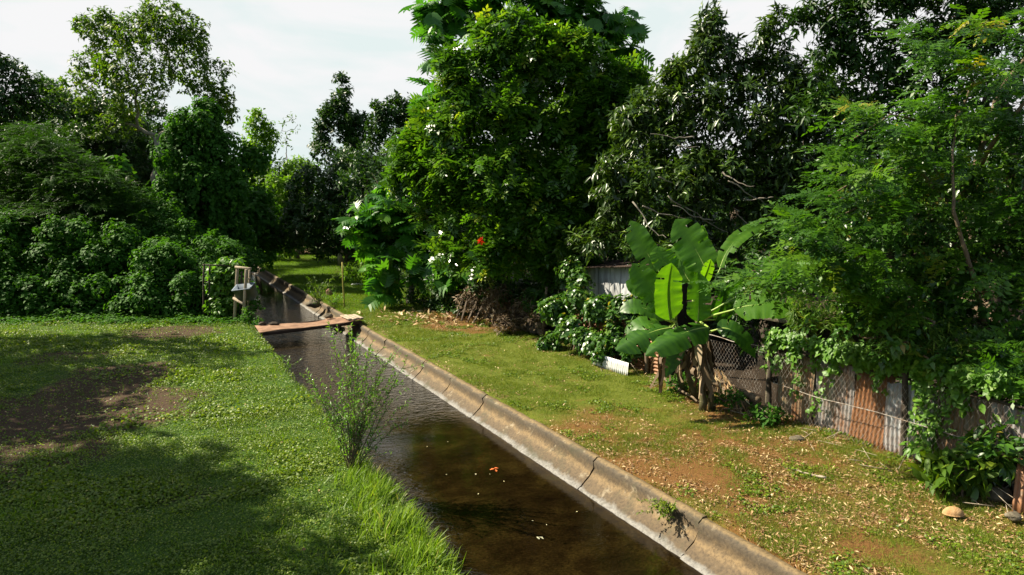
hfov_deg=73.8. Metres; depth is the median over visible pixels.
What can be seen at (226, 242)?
bank vines
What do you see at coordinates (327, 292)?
stone
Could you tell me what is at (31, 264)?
vine mound
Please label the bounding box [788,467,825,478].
fallen stick
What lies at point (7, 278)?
vine mound
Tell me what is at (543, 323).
post
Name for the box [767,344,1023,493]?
corrugated fence
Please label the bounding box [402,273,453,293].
understorey shrub
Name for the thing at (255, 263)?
vine mound
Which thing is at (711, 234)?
shaded tree
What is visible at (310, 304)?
stone
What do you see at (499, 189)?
tulip tree
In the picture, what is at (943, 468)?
broadleaf plant
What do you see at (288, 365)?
water weed
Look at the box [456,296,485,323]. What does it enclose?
board pile
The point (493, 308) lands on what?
brush pile
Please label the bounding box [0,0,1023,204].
sky
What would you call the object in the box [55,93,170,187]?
shade tree
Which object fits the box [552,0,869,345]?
mango tree
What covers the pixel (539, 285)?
understorey shrub
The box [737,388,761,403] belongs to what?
log
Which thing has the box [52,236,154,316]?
vine mound
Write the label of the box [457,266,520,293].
understorey shrub
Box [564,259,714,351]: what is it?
shed
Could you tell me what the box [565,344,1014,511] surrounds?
dry sticks
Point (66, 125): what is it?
broadleaf tree
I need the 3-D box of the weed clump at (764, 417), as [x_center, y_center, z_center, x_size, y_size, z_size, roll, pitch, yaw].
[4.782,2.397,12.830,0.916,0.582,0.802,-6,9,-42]
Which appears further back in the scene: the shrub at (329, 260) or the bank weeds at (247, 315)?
the shrub at (329, 260)
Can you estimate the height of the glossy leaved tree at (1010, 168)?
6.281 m
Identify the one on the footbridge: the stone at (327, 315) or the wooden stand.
the stone at (327, 315)
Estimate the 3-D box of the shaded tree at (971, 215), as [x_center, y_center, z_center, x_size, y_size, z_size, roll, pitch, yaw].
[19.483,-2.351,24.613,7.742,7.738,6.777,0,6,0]
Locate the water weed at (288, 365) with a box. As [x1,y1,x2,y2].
[269,352,301,369]
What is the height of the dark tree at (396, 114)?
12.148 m
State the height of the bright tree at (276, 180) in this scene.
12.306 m
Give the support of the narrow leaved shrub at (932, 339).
on the ground at (58, 431)
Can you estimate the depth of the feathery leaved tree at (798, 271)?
10.82 m
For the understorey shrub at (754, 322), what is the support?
on the ground at (58, 431)
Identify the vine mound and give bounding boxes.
[0,205,180,277]
[0,222,118,279]
[0,238,39,318]
[0,238,102,317]
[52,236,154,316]
[59,183,218,273]
[120,238,208,316]
[210,239,268,271]
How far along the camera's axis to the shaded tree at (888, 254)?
24.02 m
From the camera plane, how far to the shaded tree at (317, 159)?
48.08 m
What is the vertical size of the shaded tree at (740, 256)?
6.140 m
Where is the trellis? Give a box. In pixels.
[202,264,234,316]
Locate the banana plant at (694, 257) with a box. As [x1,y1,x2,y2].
[616,219,796,411]
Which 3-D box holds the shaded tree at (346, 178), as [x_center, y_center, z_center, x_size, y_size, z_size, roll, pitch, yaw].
[-5.666,-3.892,36.852,8.000,8.020,8.577,-4,7,-29]
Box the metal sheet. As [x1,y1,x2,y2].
[1011,458,1023,513]
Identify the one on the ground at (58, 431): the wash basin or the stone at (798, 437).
the stone at (798, 437)
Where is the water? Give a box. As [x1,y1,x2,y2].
[241,272,702,574]
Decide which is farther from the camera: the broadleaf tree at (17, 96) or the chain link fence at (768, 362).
the broadleaf tree at (17, 96)
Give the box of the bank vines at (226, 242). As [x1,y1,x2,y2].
[187,228,246,259]
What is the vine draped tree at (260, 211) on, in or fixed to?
on the ground at (58, 431)
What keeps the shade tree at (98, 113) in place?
on the ground at (58, 431)
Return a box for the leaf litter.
[0,302,1023,574]
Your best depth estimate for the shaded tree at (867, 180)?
32.27 m
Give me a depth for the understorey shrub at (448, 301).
24.26 m
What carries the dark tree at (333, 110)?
on the ground at (58, 431)
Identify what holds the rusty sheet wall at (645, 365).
on the ground at (58, 431)
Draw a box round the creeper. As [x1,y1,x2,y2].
[760,327,1011,444]
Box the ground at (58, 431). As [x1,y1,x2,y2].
[0,237,1023,574]
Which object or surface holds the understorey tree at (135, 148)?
on the ground at (58, 431)
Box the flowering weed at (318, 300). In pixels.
[303,275,337,306]
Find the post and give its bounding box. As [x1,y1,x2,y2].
[532,287,547,337]
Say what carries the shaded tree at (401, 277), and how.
on the ground at (58, 431)
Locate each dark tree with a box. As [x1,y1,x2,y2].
[307,70,369,265]
[361,89,411,165]
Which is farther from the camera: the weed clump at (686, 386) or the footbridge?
the footbridge
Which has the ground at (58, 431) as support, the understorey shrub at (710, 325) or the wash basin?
the understorey shrub at (710, 325)
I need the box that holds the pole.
[342,262,344,306]
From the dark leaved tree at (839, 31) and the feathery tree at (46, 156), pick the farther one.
the feathery tree at (46, 156)
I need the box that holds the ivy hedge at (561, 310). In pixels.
[532,255,649,365]
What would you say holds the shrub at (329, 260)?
on the ground at (58, 431)
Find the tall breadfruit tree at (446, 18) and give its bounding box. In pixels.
[398,0,655,297]
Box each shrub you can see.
[300,320,429,469]
[324,255,344,263]
[337,259,367,284]
[384,284,448,312]
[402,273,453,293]
[424,271,563,317]
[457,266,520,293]
[492,262,563,322]
[633,237,730,334]
[708,219,838,365]
[782,286,981,375]
[855,311,1023,404]
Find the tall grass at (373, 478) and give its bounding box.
[284,381,468,574]
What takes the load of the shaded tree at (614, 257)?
on the ground at (58, 431)
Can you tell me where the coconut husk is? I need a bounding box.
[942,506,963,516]
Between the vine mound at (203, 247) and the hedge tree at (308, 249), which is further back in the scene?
the hedge tree at (308, 249)
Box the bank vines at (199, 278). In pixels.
[192,254,260,312]
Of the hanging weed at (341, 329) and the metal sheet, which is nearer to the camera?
the metal sheet
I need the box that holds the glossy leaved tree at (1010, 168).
[785,100,1023,398]
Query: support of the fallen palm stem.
on the ground at (58, 431)
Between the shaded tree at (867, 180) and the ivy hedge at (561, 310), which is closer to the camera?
the ivy hedge at (561, 310)
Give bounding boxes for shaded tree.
[309,142,372,264]
[327,147,462,283]
[398,144,493,288]
[525,142,618,261]
[598,201,656,261]
[615,209,731,344]
[626,139,728,252]
[635,137,678,227]
[668,138,815,272]
[677,132,835,291]
[715,163,843,324]
[778,106,986,301]
[793,154,1023,327]
[805,90,930,287]
[934,119,1023,300]
[936,178,1006,253]
[962,220,1023,330]
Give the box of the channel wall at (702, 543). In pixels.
[252,266,807,574]
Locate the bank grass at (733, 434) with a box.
[309,289,1023,574]
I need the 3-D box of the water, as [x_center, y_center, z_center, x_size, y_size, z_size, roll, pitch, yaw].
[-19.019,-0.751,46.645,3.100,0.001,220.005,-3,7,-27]
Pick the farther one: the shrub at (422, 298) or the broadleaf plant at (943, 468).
the shrub at (422, 298)
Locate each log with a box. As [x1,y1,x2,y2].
[663,377,696,400]
[690,367,763,410]
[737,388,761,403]
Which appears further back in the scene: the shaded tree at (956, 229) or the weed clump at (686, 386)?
the shaded tree at (956, 229)
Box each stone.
[306,300,320,307]
[324,313,332,318]
[326,288,332,295]
[789,435,804,440]
[987,486,1012,504]
[1004,511,1022,520]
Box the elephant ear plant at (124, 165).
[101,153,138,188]
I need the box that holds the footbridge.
[255,314,363,335]
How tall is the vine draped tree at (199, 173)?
10.262 m
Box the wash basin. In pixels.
[231,282,257,300]
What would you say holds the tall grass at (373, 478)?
on the ground at (58, 431)
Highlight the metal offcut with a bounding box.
[592,353,628,375]
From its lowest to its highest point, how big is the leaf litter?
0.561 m
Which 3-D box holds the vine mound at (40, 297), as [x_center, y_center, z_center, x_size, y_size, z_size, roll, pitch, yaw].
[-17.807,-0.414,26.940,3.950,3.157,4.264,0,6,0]
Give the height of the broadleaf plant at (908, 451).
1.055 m
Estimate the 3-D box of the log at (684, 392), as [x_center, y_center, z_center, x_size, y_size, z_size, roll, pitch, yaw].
[3.648,2.173,14.899,0.084,0.339,1.842,-2,7,-16]
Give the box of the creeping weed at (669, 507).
[636,497,678,520]
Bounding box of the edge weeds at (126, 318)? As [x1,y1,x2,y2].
[0,295,246,327]
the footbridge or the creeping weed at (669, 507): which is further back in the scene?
the footbridge
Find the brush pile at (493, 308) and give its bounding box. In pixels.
[464,288,548,335]
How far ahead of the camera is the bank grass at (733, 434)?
11.23 m
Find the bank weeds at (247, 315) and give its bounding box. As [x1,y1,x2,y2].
[237,301,265,327]
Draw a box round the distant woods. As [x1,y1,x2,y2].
[5,141,1004,249]
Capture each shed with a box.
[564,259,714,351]
[687,289,877,390]
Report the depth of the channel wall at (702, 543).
11.04 m
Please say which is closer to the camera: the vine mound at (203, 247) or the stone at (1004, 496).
the stone at (1004, 496)
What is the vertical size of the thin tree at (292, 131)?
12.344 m
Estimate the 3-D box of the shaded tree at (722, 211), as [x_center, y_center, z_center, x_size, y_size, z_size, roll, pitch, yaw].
[9.630,-2.826,27.783,7.393,7.882,7.615,1,7,13]
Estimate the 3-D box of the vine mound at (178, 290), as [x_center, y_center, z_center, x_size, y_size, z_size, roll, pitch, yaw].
[-13.330,-0.341,26.471,3.193,3.106,3.751,-5,8,-37]
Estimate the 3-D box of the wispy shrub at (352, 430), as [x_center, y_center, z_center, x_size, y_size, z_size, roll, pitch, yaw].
[-2.355,1.743,10.288,2.416,2.444,1.516,2,7,16]
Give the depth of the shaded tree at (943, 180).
20.88 m
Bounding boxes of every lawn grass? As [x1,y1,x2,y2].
[0,316,458,574]
[250,254,492,310]
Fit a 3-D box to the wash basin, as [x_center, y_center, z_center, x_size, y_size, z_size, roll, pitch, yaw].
[-9.598,0.162,24.507,0.754,0.695,0.568,1,6,10]
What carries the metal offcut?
on the ground at (58, 431)
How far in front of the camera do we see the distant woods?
72.76 m
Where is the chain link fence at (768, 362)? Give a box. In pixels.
[664,328,1012,486]
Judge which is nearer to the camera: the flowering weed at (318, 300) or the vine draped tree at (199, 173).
the flowering weed at (318, 300)
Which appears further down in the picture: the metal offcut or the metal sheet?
the metal sheet
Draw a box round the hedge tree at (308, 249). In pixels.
[285,224,389,254]
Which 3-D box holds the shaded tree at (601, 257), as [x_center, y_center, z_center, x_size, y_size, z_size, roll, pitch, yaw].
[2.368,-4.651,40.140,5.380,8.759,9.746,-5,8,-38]
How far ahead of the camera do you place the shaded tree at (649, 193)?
29.41 m
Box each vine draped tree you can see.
[141,95,258,258]
[231,141,281,276]
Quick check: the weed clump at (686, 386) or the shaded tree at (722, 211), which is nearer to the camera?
the weed clump at (686, 386)
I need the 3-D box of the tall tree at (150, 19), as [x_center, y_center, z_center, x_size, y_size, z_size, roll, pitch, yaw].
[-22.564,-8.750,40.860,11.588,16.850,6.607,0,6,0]
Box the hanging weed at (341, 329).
[323,326,348,334]
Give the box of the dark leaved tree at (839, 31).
[778,0,1023,330]
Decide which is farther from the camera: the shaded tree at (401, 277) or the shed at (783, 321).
the shaded tree at (401, 277)
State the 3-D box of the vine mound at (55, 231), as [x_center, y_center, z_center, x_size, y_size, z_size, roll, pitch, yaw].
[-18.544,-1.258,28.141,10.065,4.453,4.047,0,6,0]
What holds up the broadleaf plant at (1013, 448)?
on the ground at (58, 431)
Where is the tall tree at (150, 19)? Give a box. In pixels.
[39,0,240,188]
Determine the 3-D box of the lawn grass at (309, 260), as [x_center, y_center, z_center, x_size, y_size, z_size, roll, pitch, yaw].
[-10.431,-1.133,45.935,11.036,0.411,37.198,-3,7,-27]
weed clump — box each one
[665,371,699,394]
[714,386,753,411]
[742,402,793,427]
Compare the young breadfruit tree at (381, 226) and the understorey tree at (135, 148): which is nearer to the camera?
the young breadfruit tree at (381, 226)
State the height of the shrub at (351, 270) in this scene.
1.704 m
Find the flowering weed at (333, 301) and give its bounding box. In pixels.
[320,290,349,303]
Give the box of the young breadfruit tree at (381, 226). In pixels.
[333,172,482,311]
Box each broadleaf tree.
[0,51,75,209]
[4,70,152,214]
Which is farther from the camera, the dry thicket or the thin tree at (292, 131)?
the thin tree at (292, 131)
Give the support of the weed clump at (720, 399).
on the ground at (58, 431)
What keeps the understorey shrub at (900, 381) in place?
on the ground at (58, 431)
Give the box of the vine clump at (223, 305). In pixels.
[202,256,244,319]
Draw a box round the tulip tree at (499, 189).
[378,0,662,328]
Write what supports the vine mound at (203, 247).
on the ground at (58, 431)
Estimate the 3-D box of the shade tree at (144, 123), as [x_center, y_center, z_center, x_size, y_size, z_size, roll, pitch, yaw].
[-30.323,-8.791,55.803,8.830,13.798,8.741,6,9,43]
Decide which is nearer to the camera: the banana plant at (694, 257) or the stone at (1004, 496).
the stone at (1004, 496)
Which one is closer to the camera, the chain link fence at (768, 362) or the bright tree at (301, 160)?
the chain link fence at (768, 362)
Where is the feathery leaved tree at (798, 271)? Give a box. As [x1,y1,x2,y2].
[682,4,1023,423]
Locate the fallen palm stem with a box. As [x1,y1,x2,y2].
[712,368,750,414]
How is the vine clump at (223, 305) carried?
on the ground at (58, 431)
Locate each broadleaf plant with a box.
[899,411,957,462]
[904,428,1007,501]
[956,403,1023,502]
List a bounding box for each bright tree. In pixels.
[240,107,306,258]
[276,154,319,259]
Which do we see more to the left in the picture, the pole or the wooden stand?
the wooden stand
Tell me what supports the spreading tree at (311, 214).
on the ground at (58, 431)
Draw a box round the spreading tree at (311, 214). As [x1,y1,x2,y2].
[267,140,389,276]
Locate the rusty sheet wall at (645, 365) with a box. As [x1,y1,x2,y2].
[574,309,657,373]
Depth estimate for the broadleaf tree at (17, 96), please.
37.12 m
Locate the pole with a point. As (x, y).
(343, 285)
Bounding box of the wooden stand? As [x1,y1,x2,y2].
[233,266,251,323]
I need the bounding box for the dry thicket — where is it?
[451,281,548,335]
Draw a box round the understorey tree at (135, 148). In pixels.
[3,120,165,204]
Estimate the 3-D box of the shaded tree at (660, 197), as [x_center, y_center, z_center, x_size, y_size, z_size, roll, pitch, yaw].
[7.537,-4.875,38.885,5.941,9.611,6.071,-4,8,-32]
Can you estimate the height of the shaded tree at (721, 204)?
9.165 m
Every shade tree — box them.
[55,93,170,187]
[56,92,164,211]
[83,93,163,168]
[96,94,164,245]
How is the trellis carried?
on the ground at (58, 431)
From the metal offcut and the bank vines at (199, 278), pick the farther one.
the bank vines at (199, 278)
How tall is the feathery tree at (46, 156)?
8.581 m
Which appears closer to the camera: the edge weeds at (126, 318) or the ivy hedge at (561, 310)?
the ivy hedge at (561, 310)
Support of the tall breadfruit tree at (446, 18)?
on the ground at (58, 431)
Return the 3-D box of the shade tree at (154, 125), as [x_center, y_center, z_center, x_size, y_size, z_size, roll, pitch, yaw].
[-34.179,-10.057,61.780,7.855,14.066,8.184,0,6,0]
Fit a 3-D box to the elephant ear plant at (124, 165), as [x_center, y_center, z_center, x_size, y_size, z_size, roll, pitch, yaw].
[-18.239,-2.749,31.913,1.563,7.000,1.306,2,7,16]
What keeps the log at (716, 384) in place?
on the ground at (58, 431)
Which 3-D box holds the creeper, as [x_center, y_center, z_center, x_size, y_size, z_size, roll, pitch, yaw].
[5.964,1.714,11.539,0.451,1.653,4.405,-3,7,-27]
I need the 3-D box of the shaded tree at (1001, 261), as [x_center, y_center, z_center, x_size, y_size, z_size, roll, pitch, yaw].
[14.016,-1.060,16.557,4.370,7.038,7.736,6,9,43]
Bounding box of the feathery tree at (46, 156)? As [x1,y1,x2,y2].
[0,119,167,279]
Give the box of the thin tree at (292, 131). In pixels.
[277,111,300,258]

